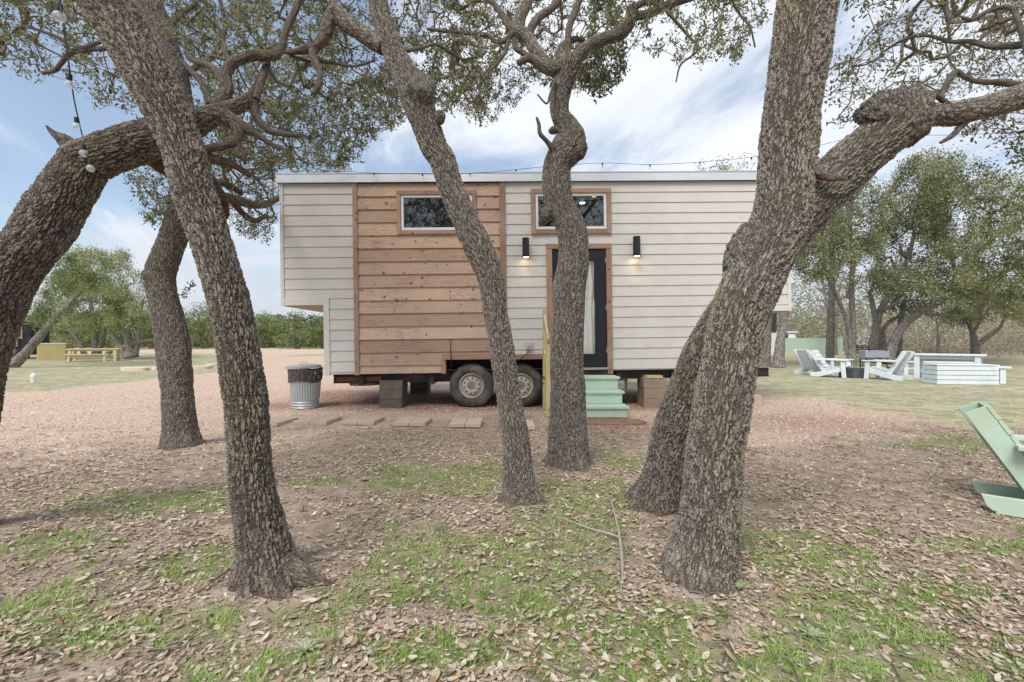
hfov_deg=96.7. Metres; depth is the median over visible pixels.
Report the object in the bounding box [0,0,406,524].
oak tree
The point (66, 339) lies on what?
shrub
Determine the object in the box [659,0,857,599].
oak tree
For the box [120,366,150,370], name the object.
stone slab
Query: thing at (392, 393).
support pier
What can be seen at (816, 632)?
weed
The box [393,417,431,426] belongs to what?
stepping pad
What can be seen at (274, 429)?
gravel
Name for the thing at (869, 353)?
charcoal grill
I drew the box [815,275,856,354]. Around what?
bare tree
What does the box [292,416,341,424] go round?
stepping pad
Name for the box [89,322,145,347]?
shrub
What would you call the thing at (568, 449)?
oak tree
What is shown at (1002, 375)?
picnic bench
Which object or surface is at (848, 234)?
oak tree
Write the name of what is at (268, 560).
oak tree
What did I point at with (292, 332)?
shrub
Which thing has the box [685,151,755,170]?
oak tree
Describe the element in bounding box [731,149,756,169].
oak tree
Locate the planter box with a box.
[921,363,999,384]
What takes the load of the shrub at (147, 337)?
on the ground at (276, 360)
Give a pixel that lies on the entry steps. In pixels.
(602, 389)
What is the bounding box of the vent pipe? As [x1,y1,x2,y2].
[30,373,36,381]
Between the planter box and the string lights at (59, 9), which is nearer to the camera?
the string lights at (59, 9)
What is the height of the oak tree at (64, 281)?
6.478 m
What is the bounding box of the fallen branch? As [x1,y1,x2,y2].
[198,567,230,591]
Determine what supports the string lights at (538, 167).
hanging from the oak tree at (40, 232)
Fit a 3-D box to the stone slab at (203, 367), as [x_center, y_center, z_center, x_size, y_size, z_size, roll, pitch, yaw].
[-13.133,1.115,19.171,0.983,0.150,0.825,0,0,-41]
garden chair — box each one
[793,349,836,375]
[809,350,853,377]
[862,351,914,380]
[958,401,1023,517]
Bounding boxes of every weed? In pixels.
[290,636,321,655]
[734,579,751,591]
[796,626,826,641]
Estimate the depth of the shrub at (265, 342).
76.77 m
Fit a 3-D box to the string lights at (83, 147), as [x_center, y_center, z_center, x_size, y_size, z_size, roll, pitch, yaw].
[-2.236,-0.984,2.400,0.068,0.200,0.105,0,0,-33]
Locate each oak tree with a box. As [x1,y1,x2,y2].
[0,0,335,600]
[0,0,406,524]
[9,243,109,367]
[54,0,280,450]
[271,0,547,506]
[424,0,772,472]
[624,0,1023,516]
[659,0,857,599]
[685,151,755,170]
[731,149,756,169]
[760,313,772,366]
[771,216,834,367]
[791,176,897,366]
[819,149,856,361]
[859,144,963,362]
[877,275,950,359]
[881,144,1023,363]
[936,288,1023,353]
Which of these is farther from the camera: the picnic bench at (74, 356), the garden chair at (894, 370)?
the picnic bench at (74, 356)
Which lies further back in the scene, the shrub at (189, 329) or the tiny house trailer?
the shrub at (189, 329)
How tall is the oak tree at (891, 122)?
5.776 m
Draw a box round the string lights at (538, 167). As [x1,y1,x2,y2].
[211,133,993,191]
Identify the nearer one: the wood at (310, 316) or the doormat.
the doormat
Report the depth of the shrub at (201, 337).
71.12 m
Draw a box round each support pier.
[379,380,407,407]
[410,382,430,393]
[637,375,665,407]
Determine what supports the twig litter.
on the ground at (276, 360)
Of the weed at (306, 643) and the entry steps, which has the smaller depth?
the weed at (306, 643)
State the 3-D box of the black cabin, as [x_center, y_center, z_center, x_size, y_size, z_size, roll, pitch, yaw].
[-33.835,-0.060,30.475,4.662,2.440,1.650,0,0,0]
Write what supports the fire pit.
on the ground at (276, 360)
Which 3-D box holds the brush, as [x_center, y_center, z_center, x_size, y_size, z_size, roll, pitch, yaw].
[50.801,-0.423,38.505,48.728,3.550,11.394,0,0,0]
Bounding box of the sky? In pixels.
[0,0,1023,341]
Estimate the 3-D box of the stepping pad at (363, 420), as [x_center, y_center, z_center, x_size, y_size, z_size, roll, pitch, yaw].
[-2.126,1.134,6.511,0.466,0.052,0.460,0,0,3]
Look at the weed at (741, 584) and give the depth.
2.06 m
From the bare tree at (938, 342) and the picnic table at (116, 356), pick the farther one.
the bare tree at (938, 342)
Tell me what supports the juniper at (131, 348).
on the ground at (276, 360)
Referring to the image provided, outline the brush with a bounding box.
[877,313,1023,356]
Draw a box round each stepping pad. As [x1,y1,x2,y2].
[270,417,297,426]
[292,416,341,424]
[341,416,384,424]
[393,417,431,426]
[449,418,482,426]
[526,420,534,429]
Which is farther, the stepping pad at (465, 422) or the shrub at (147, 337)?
the shrub at (147, 337)
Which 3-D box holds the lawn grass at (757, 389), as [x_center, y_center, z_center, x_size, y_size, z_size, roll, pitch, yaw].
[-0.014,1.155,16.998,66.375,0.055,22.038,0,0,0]
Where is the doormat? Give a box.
[586,418,645,425]
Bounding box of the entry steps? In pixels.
[543,309,629,417]
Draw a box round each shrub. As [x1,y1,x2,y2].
[49,319,100,348]
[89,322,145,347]
[131,310,153,348]
[182,305,200,347]
[185,301,213,348]
[254,310,281,347]
[271,310,320,348]
[303,312,323,348]
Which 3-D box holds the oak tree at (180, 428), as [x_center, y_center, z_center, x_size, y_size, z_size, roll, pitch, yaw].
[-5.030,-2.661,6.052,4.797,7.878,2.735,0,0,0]
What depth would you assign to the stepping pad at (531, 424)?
6.04 m
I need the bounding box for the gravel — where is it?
[0,385,1021,489]
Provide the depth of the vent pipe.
12.84 m
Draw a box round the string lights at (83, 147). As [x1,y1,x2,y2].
[81,137,98,169]
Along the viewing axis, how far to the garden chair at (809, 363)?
15.66 m
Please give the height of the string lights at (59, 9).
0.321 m
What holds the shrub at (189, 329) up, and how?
on the ground at (276, 360)
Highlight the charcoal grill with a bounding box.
[859,349,889,368]
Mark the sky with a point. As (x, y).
(650, 117)
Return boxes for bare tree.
[805,274,845,318]
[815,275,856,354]
[818,272,866,354]
[916,273,962,353]
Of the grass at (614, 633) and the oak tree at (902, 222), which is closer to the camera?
the grass at (614, 633)
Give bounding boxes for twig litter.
[0,427,1023,681]
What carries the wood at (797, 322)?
on the ground at (276, 360)
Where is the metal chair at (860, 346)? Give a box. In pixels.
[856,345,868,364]
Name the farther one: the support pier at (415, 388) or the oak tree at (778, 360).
the oak tree at (778, 360)
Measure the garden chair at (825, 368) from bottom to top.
0.866 m
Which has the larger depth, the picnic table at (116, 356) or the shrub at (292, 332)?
the shrub at (292, 332)
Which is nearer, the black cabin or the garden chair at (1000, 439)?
the garden chair at (1000, 439)
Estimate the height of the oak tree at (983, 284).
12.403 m
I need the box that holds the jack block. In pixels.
[753,394,760,406]
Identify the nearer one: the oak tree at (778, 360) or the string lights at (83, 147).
the string lights at (83, 147)
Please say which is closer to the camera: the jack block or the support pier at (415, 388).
the jack block
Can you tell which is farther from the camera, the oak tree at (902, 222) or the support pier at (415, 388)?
the oak tree at (902, 222)
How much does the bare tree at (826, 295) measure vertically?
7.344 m
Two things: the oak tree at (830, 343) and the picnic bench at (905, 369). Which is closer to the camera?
the picnic bench at (905, 369)
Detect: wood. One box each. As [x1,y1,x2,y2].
[24,308,323,347]
[775,274,1023,349]
[778,316,844,337]
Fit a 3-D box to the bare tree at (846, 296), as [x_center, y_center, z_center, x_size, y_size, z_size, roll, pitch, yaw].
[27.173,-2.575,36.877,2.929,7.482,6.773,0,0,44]
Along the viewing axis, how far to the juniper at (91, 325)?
29.65 m
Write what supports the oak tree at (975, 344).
on the ground at (276, 360)
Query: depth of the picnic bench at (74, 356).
25.64 m
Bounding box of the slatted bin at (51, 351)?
[37,343,71,359]
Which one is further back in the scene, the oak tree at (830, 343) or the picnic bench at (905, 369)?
the oak tree at (830, 343)
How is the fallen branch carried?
on the ground at (276, 360)
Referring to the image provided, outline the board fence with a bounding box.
[785,338,842,353]
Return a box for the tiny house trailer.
[269,170,791,406]
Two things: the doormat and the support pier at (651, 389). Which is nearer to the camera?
the doormat
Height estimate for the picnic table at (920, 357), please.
0.780 m
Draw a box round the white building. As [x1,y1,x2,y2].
[776,331,797,337]
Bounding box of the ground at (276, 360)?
[0,342,1023,681]
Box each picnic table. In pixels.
[65,348,122,361]
[914,353,986,377]
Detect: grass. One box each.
[0,417,1023,681]
[5,360,1023,428]
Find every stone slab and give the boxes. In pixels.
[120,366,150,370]
[193,365,213,368]
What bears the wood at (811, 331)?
on the ground at (276, 360)
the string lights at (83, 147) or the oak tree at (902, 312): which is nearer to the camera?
the string lights at (83, 147)
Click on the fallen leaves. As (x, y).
(504, 630)
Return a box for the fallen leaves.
[0,398,1023,681]
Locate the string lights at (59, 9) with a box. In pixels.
[55,0,82,135]
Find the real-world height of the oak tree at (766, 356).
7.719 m
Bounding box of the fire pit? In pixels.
[839,367,864,377]
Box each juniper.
[57,247,138,353]
[92,244,154,358]
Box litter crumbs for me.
[0,398,1023,681]
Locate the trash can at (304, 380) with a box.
[285,361,322,408]
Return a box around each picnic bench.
[64,354,108,361]
[902,361,973,374]
[996,366,1011,383]
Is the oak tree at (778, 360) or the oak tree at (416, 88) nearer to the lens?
the oak tree at (416, 88)
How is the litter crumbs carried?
on the ground at (276, 360)
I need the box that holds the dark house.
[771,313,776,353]
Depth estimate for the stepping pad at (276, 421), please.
6.37 m
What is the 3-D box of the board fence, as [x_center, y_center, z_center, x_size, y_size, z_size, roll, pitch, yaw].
[23.896,0.500,40.021,10.342,1.520,0.078,0,0,0]
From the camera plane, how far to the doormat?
6.40 m
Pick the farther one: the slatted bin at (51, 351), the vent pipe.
the slatted bin at (51, 351)
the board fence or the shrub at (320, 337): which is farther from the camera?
the shrub at (320, 337)
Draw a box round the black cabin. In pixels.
[15,322,48,358]
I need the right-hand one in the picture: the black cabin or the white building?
the white building

